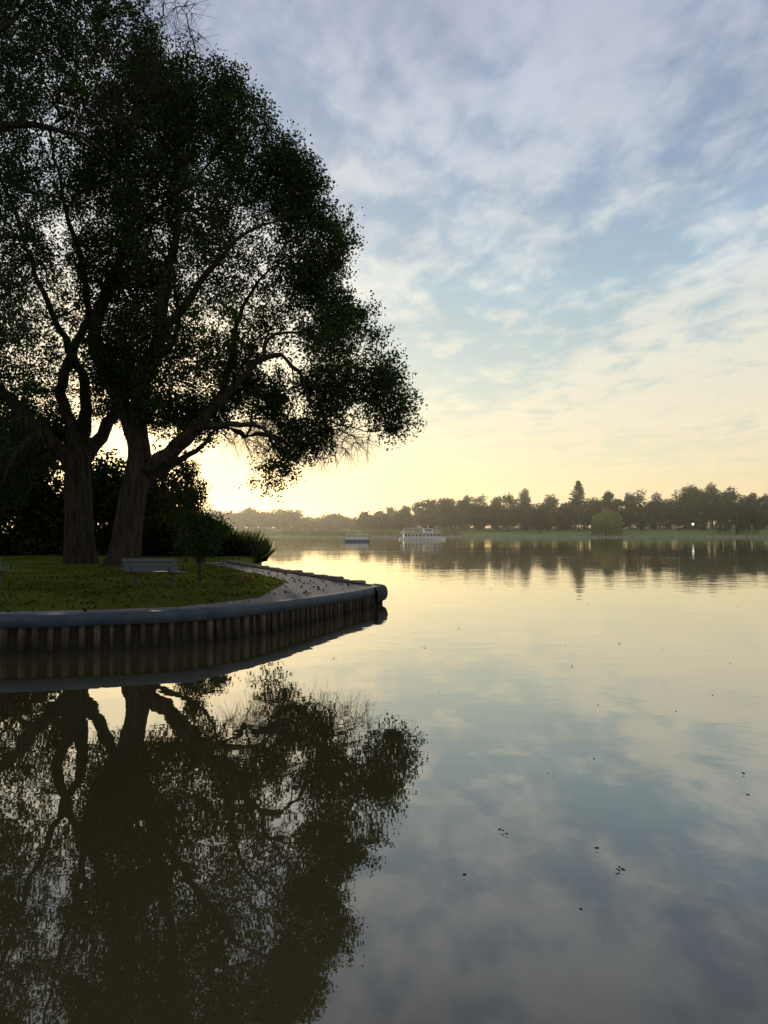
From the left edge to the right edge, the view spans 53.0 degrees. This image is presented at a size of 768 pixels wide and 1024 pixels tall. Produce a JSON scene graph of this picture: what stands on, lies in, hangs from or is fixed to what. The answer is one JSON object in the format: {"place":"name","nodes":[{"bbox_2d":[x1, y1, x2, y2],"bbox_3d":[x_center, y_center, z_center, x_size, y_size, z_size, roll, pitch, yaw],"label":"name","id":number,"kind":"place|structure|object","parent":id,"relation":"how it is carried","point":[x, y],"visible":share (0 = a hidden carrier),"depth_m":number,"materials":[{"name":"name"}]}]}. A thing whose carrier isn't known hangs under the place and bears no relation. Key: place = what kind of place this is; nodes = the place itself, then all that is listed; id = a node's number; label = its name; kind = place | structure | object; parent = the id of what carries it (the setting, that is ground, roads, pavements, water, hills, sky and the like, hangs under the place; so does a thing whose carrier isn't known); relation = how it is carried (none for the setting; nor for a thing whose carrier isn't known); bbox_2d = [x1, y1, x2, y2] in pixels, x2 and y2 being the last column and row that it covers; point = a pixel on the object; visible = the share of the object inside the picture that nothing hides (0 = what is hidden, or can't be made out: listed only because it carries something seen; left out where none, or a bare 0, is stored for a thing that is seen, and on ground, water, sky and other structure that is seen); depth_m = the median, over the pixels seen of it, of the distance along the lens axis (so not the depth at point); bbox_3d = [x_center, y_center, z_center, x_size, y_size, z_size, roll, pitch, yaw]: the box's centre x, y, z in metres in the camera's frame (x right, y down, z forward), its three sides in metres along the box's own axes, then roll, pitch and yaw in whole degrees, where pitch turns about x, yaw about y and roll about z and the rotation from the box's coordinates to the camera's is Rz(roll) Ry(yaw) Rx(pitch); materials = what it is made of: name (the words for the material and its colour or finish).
{"place":"outdoors","nodes":[
{"label":"outdoors","id":0,"kind":"place"},
{"bbox_2d":[0,554,286,611],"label":"lawn ground","id":1,"kind":"structure","parent":0,"point":[247,560],"depth_m":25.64,"materials":[{"name":"green plant"}]},
{"bbox_2d":[0,558,13,584],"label":"park bench","id":2,"kind":"object","parent":1,"relation":"on","point":[2,570],"visible":0.91,"depth_m":20.87,"materials":[{"name":"paint"}]},
{"bbox_2d":[0,406,206,531],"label":"woodland","id":3,"kind":"object","parent":1,"relation":"on","point":[105,470],"visible":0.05,"depth_m":59.91,"materials":[{"name":"green plant"}]},
{"bbox_2d":[0,0,207,471],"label":"overhanging tree","id":4,"kind":"object","parent":1,"relation":"on","point":[23,60],"visible":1,"depth_m":25.40,"materials":[{"name":"green plant"}]},
{"bbox_2d":[0,0,209,564],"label":"lakeside tree","id":5,"kind":"object","parent":1,"relation":"on","point":[74,451],"visible":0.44,"depth_m":34.98,"materials":[{"name":"green plant"}]},
{"bbox_2d":[0,421,213,556],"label":"hedge","id":6,"kind":"object","parent":1,"relation":"on","point":[41,539],"visible":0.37,"depth_m":49.01,"materials":[{"name":"green plant"}]},
{"bbox_2d":[122,558,185,587],"bbox_3d":[-6.044,1.619,20.253,1.500,0.827,0.626,0,-2,10],"label":"park bench","id":7,"kind":"object","parent":1,"relation":"on","point":[135,569],"visible":0.91,"depth_m":20.03,"materials":[{"name":"paint"}]},
{"bbox_2d":[152,457,213,562],"bbox_3d":[-9.305,-0.062,36.057,2.708,5.218,2.126,0,-2,0],"label":"young tree","id":8,"kind":"object","parent":1,"relation":"on","point":[186,475],"visible":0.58,"depth_m":35.78,"materials":[{"name":"green plant"}]},
{"bbox_2d":[112,509,259,557],"bbox_3d":[-11.815,1.706,46.587,8.825,4.514,3.762,0,-2,0],"label":"shrub","id":9,"kind":"object","parent":1,"relation":"on","point":[159,545],"visible":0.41,"depth_m":46.05,"materials":[{"name":"green plant"}]},
{"bbox_2d":[170,484,235,582],"bbox_3d":[-5.333,0.692,22.471,1.917,2.997,1.461,0,-2,0],"label":"young tree","id":10,"kind":"object","parent":1,"relation":"on","point":[199,540],"visible":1,"depth_m":22.41,"materials":[{"name":"green plant"}]},
{"bbox_2d":[52,0,428,566],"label":"lakeside tree","id":11,"kind":"object","parent":1,"relation":"on","point":[138,363],"visible":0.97,"depth_m":32.33,"materials":[{"name":"green plant"}]},
{"bbox_2d":[219,527,275,563],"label":"reeds","id":12,"kind":"object","parent":1,"relation":"on","point":[263,547],"visible":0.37,"depth_m":47.94,"materials":[{"name":"green plant"}]},
{"bbox_2d":[0,562,369,613],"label":"footpath","id":13,"kind":"structure","parent":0,"point":[293,588],"depth_m":20.04,"materials":[{"name":"grey gravel"}]},
{"bbox_2d":[0,562,367,612],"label":"fallen leaves","id":14,"kind":"object","parent":13,"relation":"on","point":[128,595],"visible":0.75,"depth_m":20.70,"materials":[{"name":"brown plant"}]},
{"bbox_2d":[0,537,767,1023],"bbox_3d":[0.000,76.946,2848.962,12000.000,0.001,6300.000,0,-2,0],"label":"lake water","id":15,"kind":"structure","parent":0,"point":[298,825],"depth_m":5.97,"materials":[{"name":"grey liquid"}]},
{"bbox_2d":[8,598,361,652],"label":"backing wall","id":16,"kind":"structure","parent":15,"relation":"in","point":[119,631],"depth_m":13.95,"materials":[{"name":"brown wood"}]},
{"bbox_2d":[0,595,382,653],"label":"timber piles","id":17,"kind":"object","parent":15,"relation":"in","point":[298,617],"visible":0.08,"depth_m":14.60,"materials":[{"name":"brown wood"}]},
{"bbox_2d":[0,562,382,627],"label":"cap beam","id":18,"kind":"structure","parent":17,"relation":"on","point":[105,618],"depth_m":14.19,"materials":[{"name":"grey concrete"}]},
{"bbox_2d":[226,561,365,582],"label":"coping stones","id":19,"kind":"object","parent":18,"relation":"on","point":[312,574],"visible":0.97,"depth_m":26.80,"materials":[{"name":"grey stone"}]},
{"bbox_2d":[373,583,387,602],"bbox_3d":[-0.122,2.375,22.629,0.475,0.441,1.923,0,-2,0],"label":"rubber fender","id":20,"kind":"object","parent":17,"relation":"attached to","point":[382,591],"visible":0.89,"depth_m":22.12,"materials":[{"name":"black rubber"}]},
{"bbox_2d":[344,534,369,541],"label":"pontoon boat","id":21,"kind":"object","parent":15,"relation":"on","point":[357,539],"visible":0.91,"depth_m":168.80,"materials":[{"name":"white paint"}]},
{"bbox_2d":[72,575,749,875],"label":"floating leaves","id":22,"kind":"object","parent":15,"relation":"on","point":[622,869],"visible":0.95,"depth_m":5.39,"materials":[{"name":"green plant"}]},
{"bbox_2d":[399,528,445,539],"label":"riverboat","id":23,"kind":"object","parent":15,"relation":"on","point":[427,534],"visible":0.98,"depth_m":223.24,"materials":[{"name":"white paint"}]},
{"bbox_2d":[404,534,439,536],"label":"windows","id":24,"kind":"structure","parent":23,"relation":"in","point":[405,535],"depth_m":223.17,"materials":[{"name":"grey glass"}]},
{"bbox_2d":[372,536,767,537],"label":"shore wall","id":25,"kind":"structure","parent":15,"relation":"in","point":[614,536],"depth_m":309.02,"materials":[{"name":"stone"}]},
{"bbox_2d":[0,0,767,527],"label":"sky","id":26,"kind":"structure","parent":0,"point":[564,203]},
{"bbox_2d":[2,527,767,536],"bbox_3d":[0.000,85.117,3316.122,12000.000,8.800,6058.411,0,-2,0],"label":"bank","id":27,"kind":"structure","parent":0,"point":[626,532],"depth_m":343.65,"materials":[{"name":"green plant"}]},
{"bbox_2d":[57,527,465,535],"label":"waterside scrub","id":28,"kind":"object","parent":27,"relation":"on","point":[285,532],"visible":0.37,"depth_m":317.78,"materials":[{"name":"green plant"}]},
{"bbox_2d":[199,504,398,529],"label":"distant treeline","id":29,"kind":"object","parent":27,"relation":"on","point":[249,517],"visible":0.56,"depth_m":417.99,"materials":[{"name":"plant"}]},
{"bbox_2d":[352,484,767,533],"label":"distant treeline","id":30,"kind":"object","parent":27,"relation":"on","point":[685,507],"visible":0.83,"depth_m":366.58,"materials":[{"name":"green plant"}]},
{"bbox_2d":[371,482,767,528],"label":"distant treeline","id":31,"kind":"object","parent":27,"relation":"on","point":[526,499],"visible":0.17,"depth_m":425.51,"materials":[{"name":"green plant"}]},
{"bbox_2d":[567,480,590,531],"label":"conifer tree","id":32,"kind":"object","parent":27,"relation":"on","point":[578,494],"visible":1,"depth_m":349.73,"materials":[{"name":"green plant"}]},
{"bbox_2d":[418,518,767,529],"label":"park shrubbery","id":33,"kind":"object","parent":27,"relation":"on","point":[643,526],"visible":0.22,"depth_m":390.83,"materials":[{"name":"green plant"}]},
{"bbox_2d":[590,508,623,535],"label":"willow tree","id":34,"kind":"object","parent":27,"relation":"on","point":[612,524],"visible":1,"depth_m":312.04,"materials":[{"name":"green plant"}]},
{"bbox_2d":[714,494,759,533],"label":"willow tree","id":35,"kind":"object","parent":27,"relation":"on","point":[747,517],"visible":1,"depth_m":323.88,"materials":[{"name":"green plant"}]}
]}

